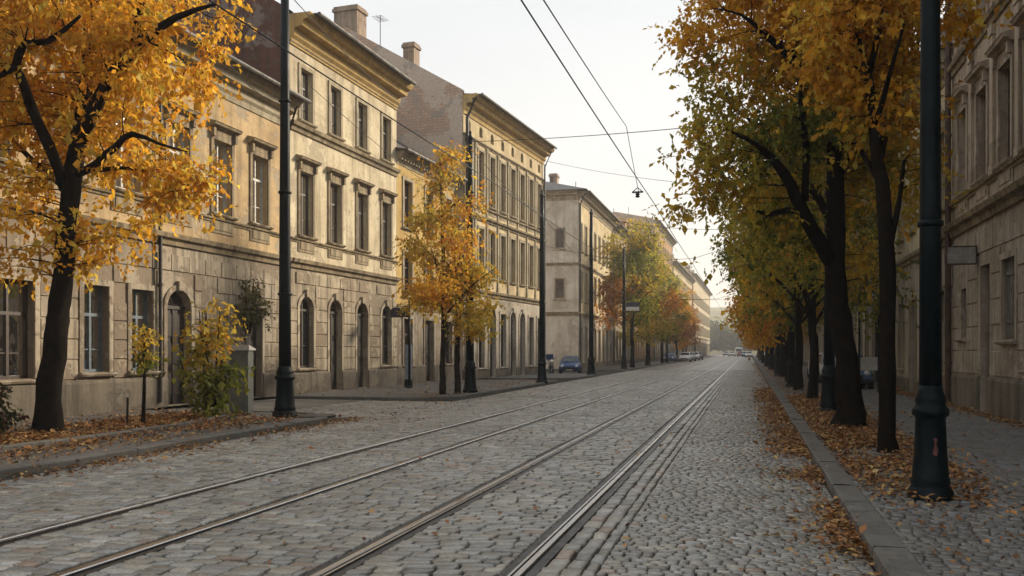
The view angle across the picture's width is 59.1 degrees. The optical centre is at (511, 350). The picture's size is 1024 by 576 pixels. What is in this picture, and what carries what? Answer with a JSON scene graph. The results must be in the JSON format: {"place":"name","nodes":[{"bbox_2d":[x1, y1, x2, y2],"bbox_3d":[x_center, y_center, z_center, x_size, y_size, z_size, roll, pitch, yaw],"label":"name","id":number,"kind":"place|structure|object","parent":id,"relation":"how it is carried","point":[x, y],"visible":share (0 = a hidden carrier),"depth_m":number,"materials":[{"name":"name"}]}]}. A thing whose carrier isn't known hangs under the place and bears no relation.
{"place":"outdoors","nodes":[
{"label":"outdoors","id":0,"kind":"place"},
{"bbox_2d":[0,410,309,466],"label":"pavement","id":1,"kind":"structure","parent":0,"point":[115,445],"depth_m":16.94,"materials":[{"name":"stone"}]},
{"bbox_2d":[0,415,198,444],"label":"planting bed","id":2,"kind":"object","parent":1,"relation":"on","point":[74,430],"depth_m":17.54,"materials":[{"name":"soil"}]},
{"bbox_2d":[0,383,29,435],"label":"dark bush","id":3,"kind":"object","parent":2,"relation":"on","point":[5,417],"visible":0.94,"depth_m":16.01,"materials":[{"name":"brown plant"}]},
{"bbox_2d":[0,0,256,434],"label":"maple tree","id":4,"kind":"object","parent":2,"relation":"on","point":[106,76],"visible":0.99,"depth_m":16.52,"materials":[{"name":"orange plant"}]},
{"bbox_2d":[124,322,169,423],"bbox_3d":[-7.415,0.503,18.375,0.869,2.170,0.766,0,0,-16],"label":"sapling","id":5,"kind":"object","parent":2,"relation":"on","point":[146,360],"visible":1,"depth_m":18.35,"materials":[{"name":"yellow plant"}]},
{"bbox_2d":[156,297,256,420],"bbox_3d":[-6.833,0.349,20.354,1.968,3.139,2.225,0,0,15],"label":"shrub","id":6,"kind":"object","parent":2,"relation":"on","point":[210,386],"visible":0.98,"depth_m":20.31,"materials":[{"name":"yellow plant"}]},
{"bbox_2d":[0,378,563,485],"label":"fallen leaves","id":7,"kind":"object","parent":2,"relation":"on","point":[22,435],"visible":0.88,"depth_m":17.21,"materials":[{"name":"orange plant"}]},
{"bbox_2d":[0,412,230,453],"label":"kerb","id":8,"kind":"structure","parent":1,"relation":"on","point":[47,442],"depth_m":16.17,"materials":[{"name":"stone"}]},
{"bbox_2d":[0,0,310,421],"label":"town house","id":9,"kind":"structure","parent":1,"relation":"on","point":[198,267],"depth_m":25.84,"materials":[{"name":"beige paint"}]},
{"bbox_2d":[0,271,40,384],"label":"window","id":10,"kind":"structure","parent":9,"relation":"in","point":[13,305],"depth_m":20.67,"materials":[{"name":"glass"}]},
{"bbox_2d":[42,48,90,203],"bbox_3d":[-10.796,-5.380,21.887,0.529,3.460,1.520,0,0,15],"label":"window","id":11,"kind":"structure","parent":9,"relation":"in","point":[58,193],"depth_m":21.67,"materials":[{"name":"white paint"}]},
{"bbox_2d":[78,278,117,377],"bbox_3d":[-10.643,-0.565,22.932,0.512,2.470,1.300,0,0,15],"label":"window","id":12,"kind":"structure","parent":9,"relation":"in","point":[89,303],"depth_m":23.09,"materials":[{"name":"grey paint"}]},
{"bbox_2d":[110,97,148,216],"bbox_3d":[-10.228,-5.380,24.064,0.529,3.460,1.520,0,0,15],"label":"window","id":13,"kind":"structure","parent":9,"relation":"in","point":[119,186],"depth_m":24.15,"materials":[{"name":"white paint"}]},
{"bbox_2d":[127,283,160,375],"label":"window","id":14,"kind":"structure","parent":9,"relation":"in","point":[136,299],"depth_m":24.73,"materials":[{"name":"grey paint"}]},
{"bbox_2d":[163,281,194,404],"bbox_3d":[-9.771,-0.215,26.270,0.420,3.570,1.450,0,0,15],"label":"door","id":15,"kind":"structure","parent":9,"relation":"in","point":[173,308],"depth_m":26.36,"materials":[{"name":"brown wood"}]},
{"bbox_2d":[162,100,200,227],"bbox_3d":[-9.659,-5.380,26.241,0.529,3.460,1.520,0,0,15],"label":"window","id":16,"kind":"structure","parent":9,"relation":"in","point":[190,125],"depth_m":26.40,"materials":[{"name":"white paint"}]},
{"bbox_2d":[208,119,242,236],"bbox_3d":[-9.091,-5.380,28.418,0.529,3.460,1.520,0,0,15],"label":"window","id":17,"kind":"structure","parent":9,"relation":"in","point":[222,132],"depth_m":28.59,"materials":[{"name":"white paint"}]},
{"bbox_2d":[225,278,275,334],"bbox_3d":[-8.658,-1.452,29.510,1.706,1.898,2.258,0,0,15],"label":"ivy","id":18,"kind":"object","parent":9,"relation":"attached to","point":[251,318],"visible":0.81,"depth_m":29.43,"materials":[{"name":"green plant"}]},
{"bbox_2d":[237,303,264,396],"bbox_3d":[-8.804,0.010,30.100,0.356,3.120,1.650,0,0,15],"label":"door","id":19,"kind":"structure","parent":9,"relation":"in","point":[250,339],"depth_m":30.65,"materials":[{"name":"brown wood"}]},
{"bbox_2d":[248,135,277,244],"bbox_3d":[-8.523,-5.380,30.595,0.529,3.460,1.520,0,0,15],"label":"window","id":20,"kind":"structure","parent":9,"relation":"in","point":[258,147],"depth_m":30.73,"materials":[{"name":"white paint"}]},
{"bbox_2d":[227,345,255,413],"bbox_3d":[-6.844,0.740,22.881,0.560,1.760,0.520,0,0,3],"label":"utility cabinet","id":21,"kind":"object","parent":1,"relation":"on","point":[242,355],"visible":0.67,"depth_m":22.66,"materials":[{"name":"metal"}]},
{"bbox_2d":[272,0,297,417],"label":"tram pole","id":22,"kind":"object","parent":1,"relation":"on","point":[284,398],"visible":0.94,"depth_m":21.68,"materials":[{"name":"metal"}]},
{"bbox_2d":[163,399,360,410],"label":"sidewalk","id":23,"kind":"structure","parent":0,"point":[264,405],"depth_m":28.70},
{"bbox_2d":[272,379,552,400],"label":"pavement","id":24,"kind":"structure","parent":0,"point":[397,390],"depth_m":34.25,"materials":[{"name":"stone"}]},
{"bbox_2d":[171,0,415,394],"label":"town house","id":25,"kind":"structure","parent":24,"relation":"on","point":[344,173],"depth_m":36.02,"materials":[{"name":"beige paint"}]},
{"bbox_2d":[296,290,318,371],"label":"window","id":26,"kind":"structure","parent":25,"relation":"in","point":[302,305],"depth_m":33.87,"materials":[{"name":"brown paint"}]},
{"bbox_2d":[298,62,317,128],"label":"window","id":27,"kind":"structure","parent":25,"relation":"in","point":[302,77],"depth_m":33.87,"materials":[{"name":"brown paint"}]},
{"bbox_2d":[296,154,321,253],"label":"window","id":28,"kind":"structure","parent":25,"relation":"in","point":[307,165],"depth_m":33.72,"materials":[{"name":"brown paint"}]},
{"bbox_2d":[327,293,343,389],"bbox_3d":[-7.100,-0.340,35.862,0.420,3.820,1.350,0,0,16],"label":"door","id":29,"kind":"structure","parent":25,"relation":"in","point":[331,311],"depth_m":36.09,"materials":[{"name":"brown wood"}]},
{"bbox_2d":[328,80,345,141],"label":"window","id":30,"kind":"structure","parent":25,"relation":"in","point":[331,93],"depth_m":36.07,"materials":[{"name":"brown paint"}]},
{"bbox_2d":[326,166,348,259],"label":"window","id":31,"kind":"structure","parent":25,"relation":"in","point":[335,176],"depth_m":35.98,"materials":[{"name":"brown paint"}]},
{"bbox_2d":[355,297,369,386],"bbox_3d":[-6.421,-0.340,38.164,0.420,3.820,1.350,0,0,16],"label":"door","id":32,"kind":"structure","parent":25,"relation":"in","point":[359,316],"depth_m":38.44,"materials":[{"name":"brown wood"}]},
{"bbox_2d":[355,97,371,154],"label":"window","id":33,"kind":"structure","parent":25,"relation":"in","point":[359,109],"depth_m":38.45,"materials":[{"name":"brown paint"}]},
{"bbox_2d":[354,178,374,265],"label":"window","id":34,"kind":"structure","parent":25,"relation":"in","point":[363,187],"depth_m":38.23,"materials":[{"name":"brown paint"}]},
{"bbox_2d":[380,113,394,165],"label":"window","id":35,"kind":"structure","parent":25,"relation":"in","point":[383,158],"depth_m":40.82,"materials":[{"name":"brown paint"}]},
{"bbox_2d":[380,300,395,367],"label":"window","id":36,"kind":"structure","parent":25,"relation":"in","point":[383,313],"depth_m":40.82,"materials":[{"name":"brown paint"}]},
{"bbox_2d":[379,188,397,269],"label":"window","id":37,"kind":"structure","parent":25,"relation":"in","point":[386,196],"depth_m":40.72,"materials":[{"name":"brown paint"}]},
{"bbox_2d":[391,300,411,387],"bbox_3d":[-4.671,-0.265,38.426,1.028,3.770,0.260,0,0,15],"label":"bus stop sign","id":38,"kind":"object","parent":24,"relation":"on","point":[394,312],"visible":0.64,"depth_m":38.31,"materials":[{"name":"metal"}]},
{"bbox_2d":[396,140,467,384],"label":"town house","id":39,"kind":"structure","parent":24,"relation":"on","point":[425,341],"depth_m":43.71,"materials":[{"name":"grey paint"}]},
{"bbox_2d":[402,176,415,230],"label":"window","id":40,"kind":"structure","parent":39,"relation":"in","point":[404,185],"depth_m":42.87,"materials":[{"name":"brown paint"}]},
{"bbox_2d":[402,316,415,367],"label":"window","id":41,"kind":"structure","parent":39,"relation":"in","point":[404,321],"depth_m":43.07,"materials":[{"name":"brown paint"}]},
{"bbox_2d":[423,317,435,381],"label":"door","id":42,"kind":"structure","parent":39,"relation":"in","point":[425,328],"depth_m":45.58,"materials":[{"name":"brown wood"}]},
{"bbox_2d":[387,140,508,393],"bbox_3d":[-2.516,-3.023,32.872,4.870,9.347,5.334,0,0,15],"label":"young tree","id":43,"kind":"object","parent":24,"relation":"on","point":[431,295],"visible":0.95,"depth_m":32.66,"materials":[{"name":"yellow plant"}]},
{"bbox_2d":[423,231,498,392],"bbox_3d":[-1.867,-1.459,33.520,2.751,6.209,2.162,0,0,-27],"label":"young tree","id":44,"kind":"object","parent":24,"relation":"on","point":[457,384],"visible":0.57,"depth_m":33.51,"materials":[{"name":"yellow plant"}]},
{"bbox_2d":[463,130,477,392],"bbox_3d":[-1.584,-3.370,34.313,0.588,9.990,0.588,0,0,15],"label":"tram pole","id":45,"kind":"object","parent":24,"relation":"on","point":[470,386],"visible":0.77,"depth_m":34.21,"materials":[{"name":"metal"}]},
{"bbox_2d":[536,190,547,382],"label":"tram pole","id":46,"kind":"object","parent":24,"relation":"on","point":[541,376],"visible":0.99,"depth_m":44.57,"materials":[{"name":"metal"}]},
{"bbox_2d":[3,370,877,575],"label":"road bed","id":47,"kind":"object","parent":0,"point":[601,373],"visible":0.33,"depth_m":8.81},
{"bbox_2d":[0,410,327,479],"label":"kerb","id":48,"kind":"structure","parent":47,"relation":"on","point":[84,459],"depth_m":14.68,"materials":[{"name":"stone"}]},
{"bbox_2d":[0,370,667,537],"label":"road setts","id":49,"kind":"structure","parent":47,"relation":"on","point":[28,504],"depth_m":13.73,"materials":[{"name":"stone"}]},
{"bbox_2d":[0,370,684,575],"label":"road setts","id":50,"kind":"structure","parent":47,"relation":"on","point":[67,548],"depth_m":10.07,"materials":[{"name":"stone"}]},
{"bbox_2d":[296,400,449,418],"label":"crossing setts","id":51,"kind":"structure","parent":47,"relation":"on","point":[373,407],"depth_m":26.76,"materials":[{"name":"stone"}]},
{"bbox_2d":[86,370,707,575],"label":"road setts","id":52,"kind":"structure","parent":47,"relation":"on","point":[316,531],"depth_m":9.56,"materials":[{"name":"stone"}]},
{"bbox_2d":[111,392,802,565],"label":"fallen leaves","id":53,"kind":"object","parent":47,"relation":"on","point":[447,521],"visible":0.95,"depth_m":13.47,"materials":[{"name":"orange plant"}]},
{"bbox_2d":[396,380,556,401],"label":"kerb","id":54,"kind":"structure","parent":47,"relation":"on","point":[473,395],"depth_m":33.07,"materials":[{"name":"stone"}]},
{"bbox_2d":[342,370,725,575],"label":"road setts","id":55,"kind":"structure","parent":47,"relation":"on","point":[577,468],"depth_m":9.68,"materials":[{"name":"stone"}]},
{"bbox_2d":[559,356,581,372],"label":"parked car","id":56,"kind":"object","parent":47,"relation":"on","point":[570,363],"visible":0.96,"depth_m":64.98,"materials":[{"name":"blue paint"}]},
{"bbox_2d":[536,370,733,575],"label":"road setts","id":57,"kind":"structure","parent":47,"relation":"on","point":[684,428],"depth_m":9.83,"materials":[{"name":"stone"}]},
{"bbox_2d":[596,370,875,575],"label":"road setts","id":58,"kind":"structure","parent":47,"relation":"on","point":[685,480],"depth_m":9.47,"materials":[{"name":"stone"}]},
{"bbox_2d":[695,364,882,575],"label":"fallen leaves","id":59,"kind":"object","parent":47,"relation":"on","point":[791,439],"visible":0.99,"depth_m":11.65,"materials":[{"name":"orange plant"}]},
{"bbox_2d":[208,0,723,334],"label":"contact wire","id":60,"kind":"object","parent":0,"point":[217,5],"visible":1,"depth_m":14.08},
{"bbox_2d":[141,354,887,547],"bbox_3d":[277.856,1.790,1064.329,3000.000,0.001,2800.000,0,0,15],"label":"ground","id":61,"kind":"structure","parent":0,"point":[170,407],"depth_m":28.84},
{"bbox_2d":[710,316,755,352],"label":"distant wood","id":62,"kind":"object","parent":61,"relation":"on","point":[727,340],"visible":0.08,"depth_m":390.75,"materials":[{"name":"grey plant"}]},
{"bbox_2d":[642,0,950,427],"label":"street tree","id":63,"kind":"object","parent":61,"relation":"on","point":[759,141],"visible":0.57,"depth_m":18.20,"materials":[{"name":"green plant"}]},
{"bbox_2d":[752,357,928,575],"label":"kerb","id":64,"kind":"structure","parent":61,"relation":"on","point":[895,557],"depth_m":8.97,"materials":[{"name":"stone"}]},
{"bbox_2d":[480,373,585,379],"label":"pavement","id":65,"kind":"structure","parent":0,"point":[534,376],"depth_m":55.25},
{"bbox_2d":[332,4,556,379],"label":"town house","id":66,"kind":"structure","parent":65,"relation":"on","point":[437,110],"depth_m":53.74,"materials":[{"name":"grey paint"}]},
{"bbox_2d":[499,311,508,368],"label":"window","id":67,"kind":"structure","parent":66,"relation":"in","point":[500,313],"depth_m":55.44,"materials":[{"name":"brown paint"}]},
{"bbox_2d":[519,171,526,228],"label":"window","id":68,"kind":"structure","parent":66,"relation":"in","point":[520,173],"depth_m":58.85,"materials":[{"name":"brown paint"}]},
{"bbox_2d":[528,315,535,366],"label":"window","id":69,"kind":"structure","parent":66,"relation":"in","point":[533,316],"depth_m":60.62,"materials":[{"name":"brown paint"}]},
{"bbox_2d":[586,209,595,374],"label":"tram pole","id":70,"kind":"object","parent":65,"relation":"on","point":[591,365],"visible":0.99,"depth_m":59.50,"materials":[{"name":"metal"}]},
{"bbox_2d":[575,182,639,364],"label":"town house","id":71,"kind":"structure","parent":0,"point":[616,351],"depth_m":100.24,"materials":[{"name":"grey paint"}]},
{"bbox_2d":[275,0,944,306],"label":"sky","id":72,"kind":"structure","parent":0,"point":[495,49],"materials":[{"name":"white"}]},
{"bbox_2d":[520,0,734,329],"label":"contact wire","id":73,"kind":"object","parent":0,"point":[523,3],"visible":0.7,"depth_m":13.91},
{"bbox_2d":[613,208,658,362],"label":"town house","id":74,"kind":"structure","parent":0,"point":[640,353],"depth_m":118.48,"materials":[{"name":"orange paint"}]},
{"bbox_2d":[555,354,720,370],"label":"pavement","id":75,"kind":"structure","parent":0,"point":[615,367],"depth_m":89.56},
{"bbox_2d":[546,173,620,368],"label":"town house","id":76,"kind":"structure","parent":75,"relation":"on","point":[568,207],"depth_m":77.64,"materials":[{"name":"grey paint"}]},
{"bbox_2d":[620,246,627,368],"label":"tram pole","id":77,"kind":"object","parent":75,"relation":"on","point":[623,363],"visible":0.98,"depth_m":77.48,"materials":[{"name":"metal"}]},
{"bbox_2d":[593,216,681,367],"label":"pavement tree","id":78,"kind":"object","parent":75,"relation":"on","point":[635,252],"visible":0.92,"depth_m":82.99,"materials":[{"name":"green plant"}]},
{"bbox_2d":[616,246,694,364],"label":"pavement tree","id":79,"kind":"object","parent":75,"relation":"on","point":[667,305],"visible":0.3,"depth_m":97.22,"materials":[{"name":"orange plant"}]},
{"bbox_2d":[640,268,698,362],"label":"pavement tree","id":80,"kind":"object","parent":75,"relation":"on","point":[678,317],"visible":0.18,"depth_m":111.77,"materials":[{"name":"orange plant"}]},
{"bbox_2d":[659,289,697,360],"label":"pavement tree","id":81,"kind":"object","parent":75,"relation":"on","point":[683,344],"visible":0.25,"depth_m":135.54,"materials":[{"name":"orange plant"}]},
{"bbox_2d":[673,305,702,351],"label":"pavement tree","id":82,"kind":"object","parent":75,"relation":"on","point":[692,329],"visible":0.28,"depth_m":156.65,"materials":[{"name":"orange plant"}]},
{"bbox_2d":[612,207,677,360],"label":"town house","id":83,"kind":"structure","parent":0,"point":[670,242],"depth_m":142.90,"materials":[{"name":"grey paint"}]},
{"bbox_2d":[672,254,695,357],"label":"town house","id":84,"kind":"structure","parent":0,"point":[681,271],"depth_m":186.63,"materials":[{"name":"grey paint"}]},
{"bbox_2d":[682,265,712,355],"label":"town house","id":85,"kind":"structure","parent":0,"point":[701,290],"depth_m":251.46,"materials":[{"name":"grey paint"}]},
{"bbox_2d":[636,355,758,369],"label":"road","id":86,"kind":"structure","parent":0,"point":[742,363],"depth_m":109.25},
{"bbox_2d":[0,358,716,546],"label":"tram rail","id":87,"kind":"object","parent":86,"relation":"on","point":[10,539],"visible":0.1,"depth_m":11.39,"materials":[{"name":"metal"}]},
{"bbox_2d":[46,356,729,575],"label":"tram rail","id":88,"kind":"object","parent":86,"relation":"on","point":[98,565],"visible":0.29,"depth_m":9.55,"materials":[{"name":"metal"}]},
{"bbox_2d":[303,356,736,575],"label":"tram rail","id":89,"kind":"object","parent":86,"relation":"on","point":[345,563],"visible":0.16,"depth_m":9.61,"materials":[{"name":"metal"}]},
{"bbox_2d":[498,356,741,575],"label":"tram rail","id":90,"kind":"object","parent":86,"relation":"on","point":[539,554],"depth_m":9.61,"materials":[{"name":"metal"}]},
{"bbox_2d":[710,307,764,353],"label":"hill","id":91,"kind":"structure","parent":0,"point":[715,311],"depth_m":525.85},
{"bbox_2d":[753,354,1003,570],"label":"pavement","id":92,"kind":"structure","parent":0,"point":[804,372],"depth_m":44.11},
{"bbox_2d":[713,220,823,376],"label":"street tree","id":93,"kind":"object","parent":92,"relation":"on","point":[782,357],"visible":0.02,"depth_m":53.99,"materials":[{"name":"green plant"}]},
{"bbox_2d":[716,195,860,381],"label":"street tree","id":94,"kind":"object","parent":92,"relation":"on","point":[749,329],"visible":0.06,"depth_m":44.83,"materials":[{"name":"orange plant"}]},
{"bbox_2d":[785,297,794,386],"bbox_3d":[12.292,-3.370,39.682,0.564,9.990,0.564,0,0,15],"label":"tram pole","id":95,"kind":"object","parent":92,"relation":"on","point":[790,372],"visible":0.36,"depth_m":39.56,"materials":[{"name":"green paint"}]},
{"bbox_2d":[691,141,901,389],"bbox_3d":[11.489,-4.409,36.791,8.602,12.185,7.940,0,0,21],"label":"street tree","id":96,"kind":"object","parent":92,"relation":"on","point":[798,320],"visible":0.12,"depth_m":36.71,"materials":[{"name":"green plant"}]},
{"bbox_2d":[689,84,919,399],"bbox_3d":[9.685,-3.975,28.957,7.367,11.305,7.981,0,0,40],"label":"street tree","id":97,"kind":"object","parent":92,"relation":"on","point":[813,321],"visible":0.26,"depth_m":28.66,"materials":[{"name":"green plant"}]},
{"bbox_2d":[818,157,835,412],"bbox_3d":[8.073,-3.370,23.007,0.564,9.990,0.564,0,0,15],"label":"tram pole","id":98,"kind":"object","parent":92,"relation":"on","point":[827,377],"visible":0.41,"depth_m":22.88,"materials":[{"name":"green paint"}]},
{"bbox_2d":[757,0,1023,453],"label":"street tree","id":99,"kind":"object","parent":92,"relation":"on","point":[882,54],"visible":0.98,"depth_m":13.97,"materials":[{"name":"orange plant"}]},
{"bbox_2d":[763,366,1023,572],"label":"fallen leaves","id":100,"kind":"object","parent":92,"relation":"on","point":[842,436],"visible":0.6,"depth_m":13.04,"materials":[{"name":"orange plant"}]},
{"bbox_2d":[845,23,951,384],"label":"town house","id":101,"kind":"structure","parent":92,"relation":"on","point":[867,347],"depth_m":45.52,"materials":[{"name":"grey paint"}]},
{"bbox_2d":[783,394,1023,575],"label":"pavement setts","id":102,"kind":"structure","parent":92,"relation":"on","point":[910,531],"depth_m":8.16,"materials":[{"name":"stone"}]},
{"bbox_2d":[907,0,954,502],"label":"tram pole","id":103,"kind":"object","parent":102,"relation":"on","point":[930,413],"visible":0.94,"depth_m":9.59,"materials":[{"name":"metal"}]},
{"bbox_2d":[862,389,1023,478],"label":"pavement slabs","id":104,"kind":"structure","parent":92,"relation":"on","point":[1007,448],"depth_m":16.62,"materials":[{"name":"stone"}]},
{"bbox_2d":[857,280,878,392],"bbox_3d":[13.427,-0.530,34.011,0.920,4.300,0.420,0,0,15],"label":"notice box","id":105,"kind":"object","parent":104,"relation":"on","point":[868,363],"visible":0.31,"depth_m":33.91,"materials":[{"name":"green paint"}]},
{"bbox_2d":[941,0,1023,423],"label":"town house","id":106,"kind":"structure","parent":92,"relation":"on","point":[984,336],"depth_m":22.25,"materials":[{"name":"stone"}]},
{"bbox_2d":[946,84,968,216],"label":"window","id":107,"kind":"structure","parent":106,"relation":"in","point":[961,93],"depth_m":24.72,"materials":[{"name":"brown paint"}]},
{"bbox_2d":[944,245,978,264],"bbox_3d":[11.658,-2.460,23.415,0.800,0.480,0.200,0,0,15],"label":"wall sign","id":108,"kind":"object","parent":106,"relation":"attached to","point":[961,255],"visible":1,"depth_m":23.34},
{"bbox_2d":[964,59,988,205],"bbox_3d":[11.892,-5.455,22.888,0.529,3.410,1.520,0,0,15],"label":"window","id":109,"kind":"structure","parent":106,"relation":"in","point":[978,77],"depth_m":22.94,"materials":[{"name":"brown paint"}]},
{"bbox_2d":[985,29,1013,191],"bbox_3d":[11.349,-5.455,20.808,0.529,3.410,1.520,0,0,15],"label":"window","id":110,"kind":"structure","parent":106,"relation":"in","point":[1001,51],"depth_m":20.82,"materials":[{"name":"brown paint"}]},
{"bbox_2d":[994,248,1018,344],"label":"shuttered window","id":111,"kind":"structure","parent":106,"relation":"in","point":[1012,267],"depth_m":20.66,"materials":[{"name":"stone"}]},
{"bbox_2d":[1009,5,1023,152],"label":"window","id":112,"kind":"structure","parent":106,"relation":"in","point":[1017,21],"depth_m":19.28,"materials":[{"name":"brown paint"}]},
{"bbox_2d":[875,43,952,393],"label":"town house","id":113,"kind":"structure","parent":0,"point":[907,353],"depth_m":33.07,"materials":[{"name":"grey paint"}]},
{"bbox_2d":[908,295,916,391],"bbox_3d":[14.403,-0.190,32.521,0.054,3.520,1.500,0,0,15],"label":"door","id":114,"kind":"structure","parent":113,"relation":"in","point":[915,296],"depth_m":32.61,"materials":[{"name":"brown wood"}]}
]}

